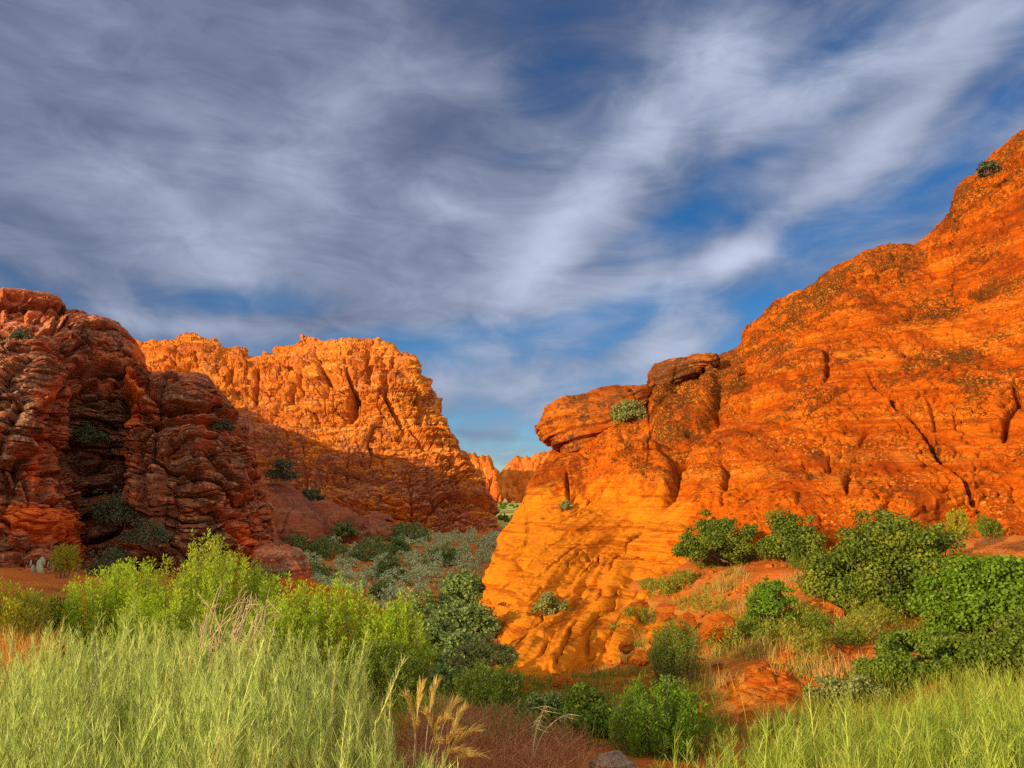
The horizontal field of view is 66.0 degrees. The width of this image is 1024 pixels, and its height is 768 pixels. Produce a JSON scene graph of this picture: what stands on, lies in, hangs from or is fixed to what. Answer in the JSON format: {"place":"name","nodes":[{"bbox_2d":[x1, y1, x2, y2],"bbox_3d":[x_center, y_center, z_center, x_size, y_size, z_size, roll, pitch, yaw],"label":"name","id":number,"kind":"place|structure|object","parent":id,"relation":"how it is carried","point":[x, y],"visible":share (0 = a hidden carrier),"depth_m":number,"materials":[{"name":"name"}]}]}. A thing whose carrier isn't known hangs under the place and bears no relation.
{"place":"outdoors","nodes":[
{"label":"outdoors","id":0,"kind":"place"},
{"bbox_2d":[0,619,76,710],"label":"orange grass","id":1,"kind":"structure","parent":0,"point":[26,644],"depth_m":8.04,"materials":[{"name":"plant"}]},
{"bbox_2d":[0,599,462,767],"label":"pale grass","id":2,"kind":"structure","parent":0,"point":[179,721],"depth_m":3.61,"materials":[{"name":"green plant"}]},
{"bbox_2d":[378,689,610,767],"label":"rusty grass","id":3,"kind":"structure","parent":0,"point":[507,751],"depth_m":5.47,"materials":[{"name":"brown plant"}]},
{"bbox_2d":[0,500,1023,767],"bbox_3d":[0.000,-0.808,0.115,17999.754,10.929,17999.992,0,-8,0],"label":"ground","id":4,"kind":"structure","parent":0,"point":[754,566],"depth_m":21.95,"materials":[{"name":"red soil"}]},
{"bbox_2d":[0,577,55,649],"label":"yellow green shrub","id":5,"kind":"object","parent":4,"relation":"on","point":[8,613],"visible":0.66,"depth_m":9.73,"materials":[{"name":"green plant"}]},
{"bbox_2d":[6,587,84,661],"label":"green shrub","id":6,"kind":"object","parent":4,"relation":"on","point":[55,605],"visible":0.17,"depth_m":10.41,"materials":[{"name":"green plant"}]},
{"bbox_2d":[48,543,83,578],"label":"rabbitbrush","id":7,"kind":"object","parent":4,"relation":"on","point":[65,555],"visible":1,"depth_m":24.39,"materials":[{"name":"yellow plant"}]},
{"bbox_2d":[48,556,169,664],"bbox_3d":[-5.475,3.123,10.684,1.566,1.580,1.501,0,-8,0],"label":"green shrub","id":8,"kind":"object","parent":4,"relation":"on","point":[96,604],"visible":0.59,"depth_m":10.37,"materials":[{"name":"green plant"}]},
{"bbox_2d":[80,544,139,576],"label":"cliff shrub","id":9,"kind":"object","parent":4,"relation":"on","point":[99,563],"visible":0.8,"depth_m":32.18,"materials":[{"name":"green plant"}]},
{"bbox_2d":[87,641,144,761],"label":"grass stalks","id":10,"kind":"object","parent":4,"relation":"on","point":[99,681],"visible":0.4,"depth_m":4.60,"materials":[{"name":"green plant"}]},
{"bbox_2d":[0,287,278,583],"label":"varnished cliff","id":11,"kind":"structure","parent":4,"relation":"on","point":[174,462],"depth_m":41.76,"materials":[{"name":"stone"}]},
{"bbox_2d":[73,422,111,445],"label":"cliff shrub","id":12,"kind":"object","parent":11,"relation":"on","point":[87,437],"visible":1,"depth_m":42.80,"materials":[{"name":"green plant"}]},
{"bbox_2d":[85,484,140,525],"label":"cliff shrub","id":13,"kind":"object","parent":11,"relation":"on","point":[121,517],"visible":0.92,"depth_m":39.12,"materials":[{"name":"green plant"}]},
{"bbox_2d":[117,518,171,545],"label":"cliff shrub","id":14,"kind":"object","parent":11,"relation":"on","point":[145,537],"visible":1,"depth_m":37.09,"materials":[{"name":"green plant"}]},
{"bbox_2d":[94,586,222,682],"bbox_3d":[-4.131,3.029,9.287,1.177,1.254,1.222,-2,-9,15],"label":"green shrub","id":15,"kind":"object","parent":4,"relation":"on","point":[160,617],"visible":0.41,"depth_m":9.19,"materials":[{"name":"green plant"}]},
{"bbox_2d":[113,528,291,672],"bbox_3d":[-4.421,3.137,11.169,2.478,2.202,2.353,0,-8,0],"label":"green shrub","id":16,"kind":"object","parent":4,"relation":"on","point":[212,581],"visible":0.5,"depth_m":11.04,"materials":[{"name":"green plant"}]},
{"bbox_2d":[189,577,282,703],"bbox_3d":[-2.335,2.236,6.708,0.777,1.187,1.382,3,-9,-21],"label":"dead bush","id":17,"kind":"object","parent":4,"relation":"on","point":[238,632],"visible":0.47,"depth_m":6.73,"materials":[{"name":"beige plant"}]},
{"bbox_2d":[209,587,327,690],"bbox_3d":[-3.097,3.210,9.827,1.410,1.381,1.339,7,-11,-38],"label":"green shrub","id":18,"kind":"object","parent":4,"relation":"on","point":[268,625],"visible":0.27,"depth_m":9.68,"materials":[{"name":"green plant"}]},
{"bbox_2d":[251,544,311,583],"bbox_3d":[-10.617,8.348,36.146,3.117,2.017,3.515,0,-8,0],"label":"flat boulder","id":19,"kind":"object","parent":4,"relation":"on","point":[284,557],"visible":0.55,"depth_m":34.82,"materials":[{"name":"stone"}]},
{"bbox_2d":[281,533,312,557],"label":"dark shrub","id":20,"kind":"object","parent":4,"relation":"on","point":[297,541],"visible":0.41,"depth_m":56.69,"materials":[{"name":"green plant"}]},
{"bbox_2d":[266,482,332,552],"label":"rock outcrop","id":21,"kind":"object","parent":4,"relation":"on","point":[296,512],"visible":0.21,"depth_m":62.31,"materials":[{"name":"stone"}]},
{"bbox_2d":[253,571,382,692],"bbox_3d":[-2.522,3.277,10.273,1.603,1.710,1.687,-4,-9,25],"label":"green shrub","id":22,"kind":"object","parent":4,"relation":"on","point":[331,621],"visible":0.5,"depth_m":10.19,"materials":[{"name":"green plant"}]},
{"bbox_2d":[136,332,502,533],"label":"sandstone butte","id":23,"kind":"object","parent":4,"relation":"on","point":[359,427],"visible":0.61,"depth_m":103.52,"materials":[{"name":"orange stone"}]},
{"bbox_2d":[261,456,303,480],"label":"cliff shrub","id":24,"kind":"object","parent":23,"relation":"on","point":[280,471],"visible":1,"depth_m":65.24,"materials":[{"name":"green plant"}]},
{"bbox_2d":[308,560,339,584],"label":"dark shrub","id":25,"kind":"object","parent":4,"relation":"on","point":[316,567],"visible":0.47,"depth_m":42.95,"materials":[{"name":"green plant"}]},
{"bbox_2d":[303,534,357,559],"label":"dark shrub","id":26,"kind":"object","parent":4,"relation":"on","point":[320,542],"visible":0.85,"depth_m":58.32,"materials":[{"name":"green plant"}]},
{"bbox_2d":[277,575,384,618],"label":"shrub","id":27,"kind":"object","parent":4,"relation":"on","point":[299,577],"visible":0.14,"depth_m":29.17,"materials":[{"name":"green plant"}]},
{"bbox_2d":[311,498,369,543],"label":"rock outcrop","id":28,"kind":"object","parent":4,"relation":"on","point":[333,513],"visible":0.2,"depth_m":73.20,"materials":[{"name":"stone"}]},
{"bbox_2d":[331,521,360,536],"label":"dark shrub","id":29,"kind":"object","parent":28,"relation":"on","point":[345,527],"visible":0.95,"depth_m":70.39,"materials":[{"name":"green plant"}]},
{"bbox_2d":[349,534,400,561],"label":"dark shrub","id":30,"kind":"object","parent":4,"relation":"on","point":[360,554],"visible":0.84,"depth_m":58.22,"materials":[{"name":"green plant"}]},
{"bbox_2d":[363,518,397,540],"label":"rock outcrop","id":31,"kind":"object","parent":4,"relation":"on","point":[375,526],"visible":0.23,"depth_m":75.31,"materials":[{"name":"stone"}]},
{"bbox_2d":[366,577,395,599],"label":"dark shrub","id":32,"kind":"object","parent":4,"relation":"on","point":[377,587],"visible":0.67,"depth_m":36.80,"materials":[{"name":"green plant"}]},
{"bbox_2d":[337,633,432,706],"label":"green shrub","id":33,"kind":"object","parent":4,"relation":"on","point":[383,672],"visible":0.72,"depth_m":8.98,"materials":[{"name":"green plant"}]},
{"bbox_2d":[373,583,410,607],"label":"sagebrush","id":34,"kind":"object","parent":4,"relation":"on","point":[388,597],"visible":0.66,"depth_m":33.72,"materials":[{"name":"green plant"}]},
{"bbox_2d":[345,586,441,696],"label":"green shrub","id":35,"kind":"object","parent":4,"relation":"on","point":[413,637],"visible":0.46,"depth_m":9.97,"materials":[{"name":"green plant"}]},
{"bbox_2d":[371,555,415,579],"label":"dark shrub","id":36,"kind":"object","parent":4,"relation":"on","point":[391,563],"visible":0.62,"depth_m":45.74,"materials":[{"name":"green plant"}]},
{"bbox_2d":[386,536,412,554],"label":"dark shrub","id":37,"kind":"object","parent":4,"relation":"on","point":[399,542],"visible":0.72,"depth_m":62.40,"materials":[{"name":"green plant"}]},
{"bbox_2d":[381,516,431,543],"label":"dark shrub","id":38,"kind":"object","parent":4,"relation":"on","point":[400,529],"visible":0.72,"depth_m":74.20,"materials":[{"name":"green plant"}]},
{"bbox_2d":[398,566,428,587],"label":"sagebrush","id":39,"kind":"object","parent":4,"relation":"on","point":[407,579],"visible":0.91,"depth_m":41.54,"materials":[{"name":"green plant"}]},
{"bbox_2d":[394,669,447,700],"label":"gully shrub","id":40,"kind":"object","parent":4,"relation":"on","point":[443,679],"visible":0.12,"depth_m":11.18,"materials":[{"name":"green plant"}]},
{"bbox_2d":[383,588,464,625],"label":"gully shrub","id":41,"kind":"object","parent":4,"relation":"on","point":[427,606],"visible":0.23,"depth_m":26.22,"materials":[{"name":"green plant"}]},
{"bbox_2d":[395,613,452,648],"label":"gully shrub","id":42,"kind":"object","parent":4,"relation":"on","point":[435,624],"visible":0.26,"depth_m":19.53,"materials":[{"name":"green plant"}]},
{"bbox_2d":[116,647,764,756],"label":"ground weeds","id":43,"kind":"object","parent":4,"relation":"on","point":[403,705],"visible":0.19,"depth_m":8.38,"materials":[{"name":"brown plant"}]},
{"bbox_2d":[419,545,461,566],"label":"dark shrub","id":44,"kind":"object","parent":4,"relation":"on","point":[447,558],"visible":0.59,"depth_m":53.69,"materials":[{"name":"green plant"}]},
{"bbox_2d":[423,645,458,675],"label":"gully shrub","id":45,"kind":"object","parent":4,"relation":"on","point":[444,655],"visible":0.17,"depth_m":15.26,"materials":[{"name":"green plant"}]},
{"bbox_2d":[398,673,491,767],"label":"golden grass tuft","id":46,"kind":"object","parent":4,"relation":"on","point":[444,719],"visible":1,"depth_m":3.70,"materials":[{"name":"gold plant"}]},
{"bbox_2d":[428,662,468,694],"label":"gully shrub","id":47,"kind":"object","parent":4,"relation":"on","point":[438,667],"visible":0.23,"depth_m":12.93,"materials":[{"name":"green plant"}]},
{"bbox_2d":[433,626,483,662],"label":"gully shrub","id":48,"kind":"object","parent":4,"relation":"on","point":[452,641],"visible":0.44,"depth_m":18.51,"materials":[{"name":"green plant"}]},
{"bbox_2d":[434,566,484,611],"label":"gully shrub","id":49,"kind":"object","parent":4,"relation":"on","point":[463,584],"visible":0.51,"depth_m":31.69,"materials":[{"name":"green plant"}]},
{"bbox_2d":[431,597,501,638],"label":"gully shrub","id":50,"kind":"object","parent":4,"relation":"on","point":[479,618],"visible":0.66,"depth_m":23.78,"materials":[{"name":"green plant"}]},
{"bbox_2d":[445,631,519,679],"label":"olive shrub","id":51,"kind":"object","parent":4,"relation":"on","point":[486,647],"visible":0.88,"depth_m":13.72,"materials":[{"name":"green plant"}]},
{"bbox_2d":[467,452,501,502],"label":"cliff","id":52,"kind":"structure","parent":4,"relation":"on","point":[489,470],"depth_m":414.58,"materials":[{"name":"stone"}]},
{"bbox_2d":[452,658,537,713],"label":"green shrub","id":53,"kind":"object","parent":4,"relation":"on","point":[484,684],"visible":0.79,"depth_m":8.13,"materials":[{"name":"green plant"}]},
{"bbox_2d":[500,450,550,502],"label":"cliff","id":54,"kind":"structure","parent":4,"relation":"on","point":[517,473],"depth_m":452.38,"materials":[{"name":"stone"}]},
{"bbox_2d":[511,690,565,721],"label":"green shrub","id":55,"kind":"object","parent":4,"relation":"on","point":[550,699],"visible":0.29,"depth_m":7.23,"materials":[{"name":"green plant"}]},
{"bbox_2d":[530,706,578,767],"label":"bent stalks","id":56,"kind":"object","parent":4,"relation":"on","point":[565,716],"visible":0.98,"depth_m":4.94,"materials":[{"name":"beige plant"}]},
{"bbox_2d":[551,673,576,688],"bbox_3d":[0.900,5.152,13.639,0.442,0.313,0.513,-4,-9,24],"label":"slope rock","id":57,"kind":"object","parent":4,"relation":"on","point":[560,678],"visible":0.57,"depth_m":13.47,"materials":[{"name":"orange stone"}]},
{"bbox_2d":[527,681,626,739],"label":"green shrub","id":58,"kind":"object","parent":4,"relation":"on","point":[582,698],"visible":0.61,"depth_m":6.60,"materials":[{"name":"green plant"}]},
{"bbox_2d":[589,750,638,767],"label":"lichen stone","id":59,"kind":"object","parent":4,"relation":"on","point":[618,759],"visible":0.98,"depth_m":4.58,"materials":[{"name":"grey stone"}]},
{"bbox_2d":[618,604,656,624],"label":"weed clump","id":60,"kind":"object","parent":4,"relation":"on","point":[643,617],"visible":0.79,"depth_m":21.98,"materials":[{"name":"green plant"}]},
{"bbox_2d":[626,650,649,665],"bbox_3d":[2.459,5.346,15.383,0.449,0.310,0.447,0,-8,0],"label":"slope rock","id":61,"kind":"object","parent":4,"relation":"on","point":[637,657],"visible":0.92,"depth_m":15.24,"materials":[{"name":"orange stone"}]},
{"bbox_2d":[646,578,680,596],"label":"weed clump","id":62,"kind":"object","parent":4,"relation":"on","point":[664,591],"visible":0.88,"depth_m":24.01,"materials":[{"name":"yellow plant"}]},
{"bbox_2d":[605,673,724,762],"bbox_3d":[1.103,2.449,5.730,0.858,0.705,0.842,0,-8,0],"label":"green shrub","id":63,"kind":"object","parent":4,"relation":"on","point":[639,736],"visible":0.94,"depth_m":5.58,"materials":[{"name":"green plant"}]},
{"bbox_2d":[655,602,674,621],"bbox_3d":[3.600,5.412,18.663,0.448,0.450,0.515,0,-8,0],"label":"slope rock","id":64,"kind":"object","parent":4,"relation":"on","point":[665,610],"visible":0.96,"depth_m":18.47,"materials":[{"name":"orange stone"}]},
{"bbox_2d":[656,573,692,592],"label":"weed clump","id":65,"kind":"object","parent":4,"relation":"on","point":[673,579],"visible":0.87,"depth_m":23.99,"materials":[{"name":"green plant"}]},
{"bbox_2d":[645,612,705,683],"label":"green shrub","id":66,"kind":"object","parent":4,"relation":"on","point":[666,648],"visible":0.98,"depth_m":13.95,"materials":[{"name":"green plant"}]},
{"bbox_2d":[690,590,730,613],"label":"weed clump","id":67,"kind":"object","parent":4,"relation":"on","point":[697,597],"visible":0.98,"depth_m":20.50,"materials":[{"name":"yellow plant"}]},
{"bbox_2d":[671,509,758,562],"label":"oak shrub","id":68,"kind":"object","parent":4,"relation":"on","point":[715,536],"visible":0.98,"depth_m":24.55,"materials":[{"name":"green plant"}]},
{"bbox_2d":[698,611,735,642],"bbox_3d":[4.309,5.141,16.628,0.820,0.670,0.885,0,-8,0],"label":"slope rock","id":69,"kind":"object","parent":4,"relation":"on","point":[715,619],"visible":0.71,"depth_m":16.41,"materials":[{"name":"orange stone"}]},
{"bbox_2d":[703,622,744,649],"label":"weed clump","id":70,"kind":"object","parent":4,"relation":"on","point":[712,641],"visible":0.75,"depth_m":16.18,"materials":[{"name":"green plant"}]},
{"bbox_2d":[531,564,932,721],"bbox_3d":[5.113,5.488,16.536,9.879,2.454,16.892,0,-8,0],"label":"rubble","id":71,"kind":"object","parent":4,"relation":"on","point":[784,656],"visible":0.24,"depth_m":15.18,"materials":[{"name":"red stone"}]},
{"bbox_2d":[735,615,775,641],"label":"weed clump","id":72,"kind":"object","parent":4,"relation":"on","point":[749,622],"visible":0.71,"depth_m":16.48,"materials":[{"name":"green plant"}]},
{"bbox_2d":[718,661,808,709],"bbox_3d":[3.810,5.212,12.187,2.530,1.176,4.245,0,-8,0],"label":"striped ledge","id":73,"kind":"object","parent":4,"relation":"on","point":[765,682],"visible":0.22,"depth_m":12.59,"materials":[{"name":"stone"}]},
{"bbox_2d":[614,541,922,690],"bbox_3d":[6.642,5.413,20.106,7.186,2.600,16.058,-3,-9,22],"label":"dry grass","id":74,"kind":"structure","parent":4,"relation":"on","point":[820,669],"depth_m":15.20,"materials":[{"name":"beige plant"}]},
{"bbox_2d":[743,575,798,624],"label":"green shrub","id":75,"kind":"object","parent":4,"relation":"on","point":[762,603],"visible":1,"depth_m":17.11,"materials":[{"name":"green plant"}]},
{"bbox_2d":[750,615,802,645],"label":"weed clump","id":76,"kind":"object","parent":4,"relation":"on","point":[782,628],"visible":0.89,"depth_m":16.00,"materials":[{"name":"green plant"}]},
{"bbox_2d":[748,508,829,561],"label":"oak shrub","id":77,"kind":"object","parent":4,"relation":"on","point":[792,535],"visible":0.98,"depth_m":23.64,"materials":[{"name":"green plant"}]},
{"bbox_2d":[783,596,821,624],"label":"weed clump","id":78,"kind":"object","parent":4,"relation":"on","point":[797,611],"visible":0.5,"depth_m":17.07,"materials":[{"name":"green plant"}]},
{"bbox_2d":[789,626,832,659],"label":"weed clump","id":79,"kind":"object","parent":4,"relation":"on","point":[805,643],"visible":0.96,"depth_m":14.55,"materials":[{"name":"green plant"}]},
{"bbox_2d":[785,598,846,619],"bbox_3d":[6.950,5.292,18.101,1.621,0.730,1.263,0,-8,0],"label":"slope rock","id":80,"kind":"object","parent":4,"relation":"on","point":[830,607],"visible":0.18,"depth_m":17.69,"materials":[{"name":"orange stone"}]},
{"bbox_2d":[795,610,842,636],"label":"weed clump","id":81,"kind":"object","parent":4,"relation":"on","point":[809,620],"visible":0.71,"depth_m":16.47,"materials":[{"name":"green plant"}]},
{"bbox_2d":[804,623,871,649],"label":"weed clump","id":82,"kind":"object","parent":4,"relation":"on","point":[839,637],"visible":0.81,"depth_m":15.51,"materials":[{"name":"green plant"}]},
{"bbox_2d":[826,592,872,612],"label":"weed clump","id":83,"kind":"object","parent":4,"relation":"on","point":[832,599],"visible":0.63,"depth_m":17.84,"materials":[{"name":"green plant"}]},
{"bbox_2d":[802,673,897,716],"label":"oak shrub","id":84,"kind":"object","parent":4,"relation":"on","point":[832,685],"visible":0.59,"depth_m":10.91,"materials":[{"name":"green plant"}]},
{"bbox_2d":[833,585,879,610],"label":"oak shrub","id":85,"kind":"object","parent":4,"relation":"on","point":[838,602],"visible":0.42,"depth_m":17.97,"materials":[{"name":"green plant"}]},
{"bbox_2d":[835,609,891,644],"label":"weed clump","id":86,"kind":"object","parent":4,"relation":"on","point":[865,627],"visible":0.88,"depth_m":15.69,"materials":[{"name":"green plant"}]},
{"bbox_2d":[851,600,904,627],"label":"weed clump","id":87,"kind":"object","parent":4,"relation":"on","point":[860,610],"visible":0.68,"depth_m":16.85,"materials":[{"name":"green plant"}]},
{"bbox_2d":[791,506,977,608],"bbox_3d":[9.141,4.170,19.172,4.189,2.397,4.142,0,-8,0],"label":"oak shrub","id":88,"kind":"object","parent":4,"relation":"on","point":[890,550],"visible":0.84,"depth_m":18.38,"materials":[{"name":"green plant"}]},
{"bbox_2d":[845,648,924,693],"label":"oak shrub","id":89,"kind":"object","parent":4,"relation":"on","point":[898,663],"visible":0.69,"depth_m":11.74,"materials":[{"name":"green plant"}]},
{"bbox_2d":[880,588,924,615],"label":"weed clump","id":90,"kind":"object","parent":4,"relation":"on","point":[898,600],"visible":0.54,"depth_m":17.54,"materials":[{"name":"green plant"}]},
{"bbox_2d":[889,548,958,616],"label":"oak shrub","id":91,"kind":"object","parent":4,"relation":"on","point":[910,587],"visible":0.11,"depth_m":17.80,"materials":[{"name":"green plant"}]},
{"bbox_2d":[873,627,982,681],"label":"oak shrub","id":92,"kind":"object","parent":4,"relation":"on","point":[933,646],"visible":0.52,"depth_m":12.41,"materials":[{"name":"green plant"}]},
{"bbox_2d":[946,507,970,545],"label":"yellow green shrub","id":93,"kind":"object","parent":4,"relation":"on","point":[959,519],"visible":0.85,"depth_m":22.60,"materials":[{"name":"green plant"}]},
{"bbox_2d":[906,551,1023,636],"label":"oak shrub","id":94,"kind":"object","parent":4,"relation":"on","point":[986,590],"visible":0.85,"depth_m":14.90,"materials":[{"name":"green plant"}]},
{"bbox_2d":[966,512,1004,543],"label":"yellow green shrub","id":95,"kind":"object","parent":4,"relation":"on","point":[988,527],"visible":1,"depth_m":21.56,"materials":[{"name":"green plant"}]},
{"bbox_2d":[953,611,1023,685],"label":"oak shrub","id":96,"kind":"object","parent":4,"relation":"on","point":[1007,649],"visible":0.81,"depth_m":11.41,"materials":[{"name":"green plant"}]},
{"bbox_2d":[0,0,1023,499],"label":"sky","id":97,"kind":"structure","parent":0,"point":[537,203],"materials":[{"name":"blue"}]},
{"bbox_2d":[479,129,1023,681],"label":"sandstone cliff","id":98,"kind":"structure","parent":0,"point":[889,375],"depth_m":36.35,"materials":[{"name":"orange stone"}]},
{"bbox_2d":[531,591,571,616],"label":"shrub","id":99,"kind":"object","parent":98,"relation":"on","point":[546,603],"visible":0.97,"depth_m":24.33,"materials":[{"name":"green plant"}]},
{"bbox_2d":[534,383,653,454],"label":"overhanging block","id":100,"kind":"structure","parent":98,"relation":"attached to","point":[567,424],"depth_m":51.65,"materials":[{"name":"stone"}]},
{"bbox_2d":[608,399,647,423],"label":"ledge shrub","id":101,"kind":"object","parent":100,"relation":"on","point":[632,410],"visible":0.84,"depth_m":50.19,"materials":[{"name":"green plant"}]},
{"bbox_2d":[647,352,719,385],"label":"capstone","id":102,"kind":"object","parent":98,"relation":"on","point":[679,369],"visible":0.81,"depth_m":56.02,"materials":[{"name":"stone"}]},
{"bbox_2d":[976,159,1002,177],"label":"ledge shrub","id":103,"kind":"object","parent":98,"relation":"on","point":[984,168],"visible":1,"depth_m":56.73,"materials":[{"name":"green plant"}]},
{"bbox_2d":[650,645,1023,767],"bbox_3d":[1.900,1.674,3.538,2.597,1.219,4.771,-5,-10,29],"label":"green grass","id":104,"kind":"structure","parent":0,"point":[988,752],"depth_m":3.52,"materials":[{"name":"green plant"}]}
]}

